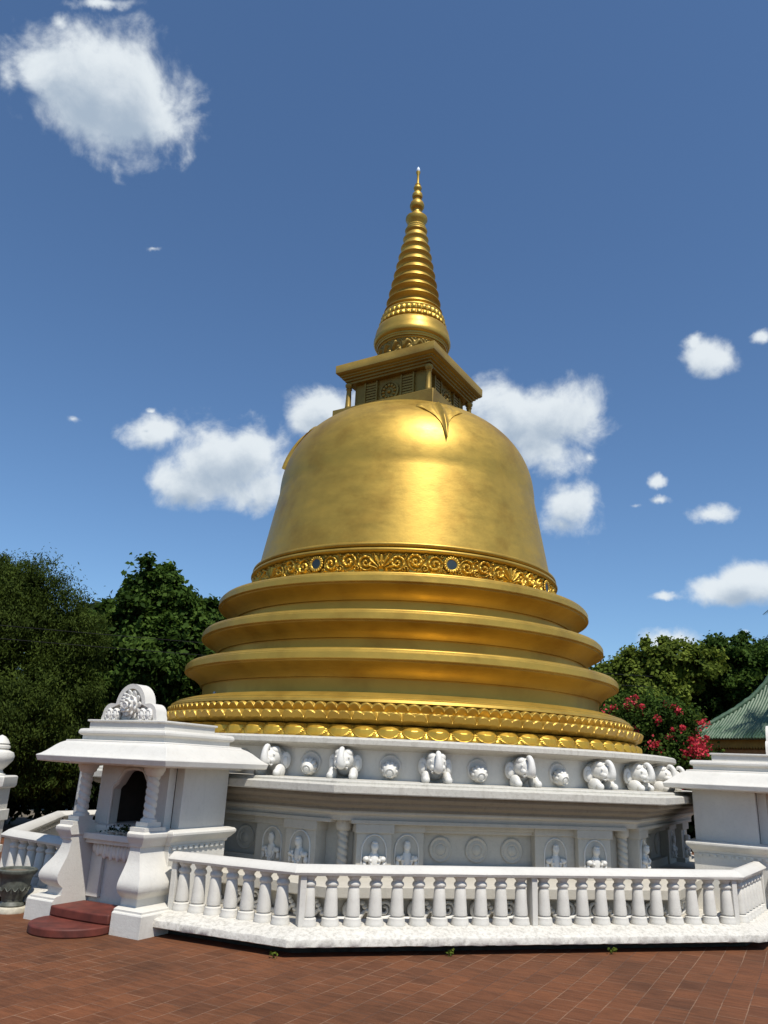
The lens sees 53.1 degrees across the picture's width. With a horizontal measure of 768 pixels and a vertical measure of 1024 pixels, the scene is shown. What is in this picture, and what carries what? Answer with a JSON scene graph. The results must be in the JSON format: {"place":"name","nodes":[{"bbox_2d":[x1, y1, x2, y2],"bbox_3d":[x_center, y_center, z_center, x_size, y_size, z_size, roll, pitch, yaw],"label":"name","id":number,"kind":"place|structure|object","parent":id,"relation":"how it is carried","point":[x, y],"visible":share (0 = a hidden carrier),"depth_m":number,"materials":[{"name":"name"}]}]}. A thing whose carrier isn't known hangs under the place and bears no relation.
{"place":"outdoors","nodes":[
{"label":"outdoors","id":0,"kind":"place"},
{"bbox_2d":[0,735,17,851],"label":"gate pillar","id":1,"kind":"structure","parent":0,"point":[7,782],"depth_m":15.14,"materials":[{"name":"white paint"}]},
{"bbox_2d":[9,807,73,818],"bbox_3d":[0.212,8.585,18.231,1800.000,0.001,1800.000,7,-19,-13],"label":"ground","id":2,"kind":"structure","parent":0,"point":[31,813],"depth_m":30.59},
{"bbox_2d":[4,783,35,823],"bbox_3d":[-13.448,8.865,26.373,3.771,4.102,3.690,7,-19,-13],"label":"hedge shrub","id":3,"kind":"object","parent":2,"relation":"on","point":[11,800],"visible":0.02,"depth_m":26.00,"materials":[{"name":"green plant"}]},
{"bbox_2d":[9,716,88,819],"bbox_3d":[-12.075,8.908,27.270,3.716,4.090,3.466,7,-19,-13],"label":"hedge shrub","id":4,"kind":"object","parent":2,"relation":"on","point":[26,810],"visible":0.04,"depth_m":26.32,"materials":[{"name":"green plant"}]},
{"bbox_2d":[0,542,122,805],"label":"feathery tree","id":5,"kind":"object","parent":2,"relation":"on","point":[41,709],"visible":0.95,"depth_m":23.46,"materials":[{"name":"green plant"}]},
{"bbox_2d":[29,721,101,819],"bbox_3d":[-10.250,9.376,26.488,3.624,4.408,3.705,7,-19,-13],"label":"hedge shrub","id":6,"kind":"object","parent":2,"relation":"on","point":[53,805],"visible":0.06,"depth_m":25.65,"materials":[{"name":"green plant"}]},
{"bbox_2d":[62,593,101,724],"bbox_3d":[-10.493,8.750,35.507,12.329,9.759,8.102,7,-19,-13],"label":"shade tree","id":7,"kind":"object","parent":2,"relation":"on","point":[94,605],"visible":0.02,"depth_m":34.43,"materials":[{"name":"green plant"}]},
{"bbox_2d":[84,551,226,718],"bbox_3d":[-9.324,6.879,30.910,8.172,10.534,7.121,7,-19,-13],"label":"broadleaf tree","id":8,"kind":"object","parent":2,"relation":"on","point":[158,602],"visible":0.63,"depth_m":30.26,"materials":[{"name":"green plant"}]},
{"bbox_2d":[588,633,734,723],"bbox_3d":[12.069,9.829,34.252,7.532,8.874,5.182,-1,-19,11],"label":"light green tree","id":9,"kind":"object","parent":2,"relation":"on","point":[670,666],"visible":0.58,"depth_m":34.44,"materials":[{"name":"green plant"}]},
{"bbox_2d":[599,686,724,790],"bbox_3d":[8.401,8.069,23.705,3.896,5.214,3.543,-9,-21,30],"label":"flowering shrub","id":10,"kind":"object","parent":2,"relation":"on","point":[665,726],"visible":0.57,"depth_m":23.26,"materials":[{"name":"green plant"}]},
{"bbox_2d":[687,750,717,838],"bbox_3d":[10.944,10.845,29.733,4.936,5.584,5.114,7,-19,-13],"label":"hedge shrub","id":11,"kind":"object","parent":2,"relation":"on","point":[691,824],"depth_m":28.26,"materials":[{"name":"green plant"}]},
{"bbox_2d":[689,686,738,756],"bbox_3d":[15.108,11.338,37.864,11.773,8.546,11.192,7,-19,-13],"label":"distant tree","id":12,"kind":"object","parent":2,"relation":"on","point":[713,690],"visible":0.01,"depth_m":35.54,"materials":[{"name":"green plant"}]},
{"bbox_2d":[688,628,767,719],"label":"dark green tree","id":13,"kind":"object","parent":2,"relation":"on","point":[743,679],"visible":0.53,"depth_m":35.09,"materials":[{"name":"green plant"}]},
{"bbox_2d":[100,824,134,835],"bbox_3d":[-4.030,4.910,11.887,0.763,0.200,0.487,-7,-21,26],"label":"flower offering","id":14,"kind":"object","parent":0,"point":[112,831],"visible":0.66,"depth_m":11.81,"materials":[{"name":"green plant"}]},
{"bbox_2d":[0,817,767,1023],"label":"terrace","id":15,"kind":"structure","parent":0,"point":[167,978],"depth_m":8.88,"materials":[{"name":"ceramic"}]},
{"bbox_2d":[0,866,37,913],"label":"urn planter","id":16,"kind":"object","parent":15,"relation":"on","point":[15,883],"visible":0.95,"depth_m":11.88,"materials":[{"name":"stone"}]},
{"bbox_2d":[0,829,62,903],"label":"balustrade","id":17,"kind":"object","parent":15,"relation":"on","point":[35,849],"visible":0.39,"depth_m":12.86,"materials":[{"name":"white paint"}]},
{"bbox_2d":[0,811,64,866],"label":"balustrade","id":18,"kind":"object","parent":15,"relation":"on","point":[46,824],"visible":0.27,"depth_m":15.55,"materials":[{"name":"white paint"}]},
{"bbox_2d":[27,900,117,938],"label":"entrance steps","id":19,"kind":"structure","parent":15,"relation":"on","point":[80,919],"depth_m":10.77,"materials":[{"name":"red paint"}]},
{"bbox_2d":[61,810,95,819],"bbox_3d":[-7.087,7.905,18.905,0.896,1.083,2.652,-8,-21,29],"label":"balustrade","id":20,"kind":"object","parent":15,"relation":"on","point":[91,812],"visible":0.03,"depth_m":18.28,"materials":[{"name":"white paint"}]},
{"bbox_2d":[23,684,267,939],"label":"shrine pavilion","id":21,"kind":"structure","parent":15,"relation":"on","point":[163,786],"depth_m":11.86,"materials":[{"name":"white paint"}]},
{"bbox_2d":[73,771,81,812],"bbox_3d":[-6.983,6.698,17.503,0.157,2.460,0.180,7,-19,-13],"label":"pavilion column","id":22,"kind":"object","parent":21,"relation":"part of","point":[77,795],"visible":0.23,"depth_m":17.54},
{"bbox_2d":[153,851,296,952],"bbox_3d":[-2.080,5.448,10.806,2.231,1.083,0.897,-6,-20,23],"label":"balustrade","id":23,"kind":"object","parent":15,"relation":"on","point":[263,927],"visible":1,"depth_m":10.66,"materials":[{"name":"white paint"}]},
{"bbox_2d":[93,167,718,918],"bbox_3d":[0.662,-1.286,21.504,15.120,20.740,15.120,7,-19,-13],"label":"golden stupa","id":24,"kind":"object","parent":15,"relation":"on","point":[395,669],"visible":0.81,"depth_m":15.34,"materials":[{"name":"gold metal"}]},
{"bbox_2d":[0,638,647,686],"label":"overhead cable","id":25,"kind":"object","parent":24,"relation":"attached to","point":[159,651],"visible":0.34,"depth_m":21.29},
{"bbox_2d":[0,625,652,676],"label":"overhead cable","id":26,"kind":"object","parent":24,"relation":"attached to","point":[197,642],"visible":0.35,"depth_m":21.49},
{"bbox_2d":[286,864,766,952],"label":"balustrade","id":27,"kind":"object","parent":15,"relation":"on","point":[532,924],"visible":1,"depth_m":11.03,"materials":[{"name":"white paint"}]},
{"bbox_2d":[607,947,617,952],"bbox_3d":[3.239,6.220,10.906,0.150,0.082,0.077,7,-19,-13],"label":"weed","id":28,"kind":"object","parent":15,"relation":"on","point":[613,949],"visible":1,"depth_m":10.90,"materials":[{"name":"green plant"}]},
{"bbox_2d":[662,726,767,911],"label":"shrine pavilion","id":29,"kind":"structure","parent":15,"relation":"on","point":[730,798],"depth_m":14.25,"materials":[{"name":"white paint"}]},
{"bbox_2d":[695,675,767,757],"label":"tiled roof hall","id":30,"kind":"structure","parent":15,"relation":"on","point":[740,727],"depth_m":27.01,"materials":[{"name":"green tile"}]},
{"bbox_2d":[716,861,767,945],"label":"balustrade","id":31,"kind":"object","parent":15,"relation":"on","point":[753,911],"visible":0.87,"depth_m":12.62,"materials":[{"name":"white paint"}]},
{"bbox_2d":[0,0,767,666],"label":"sky","id":32,"kind":"structure","parent":0,"point":[205,204],"materials":[{"name":"blue"}]}
]}

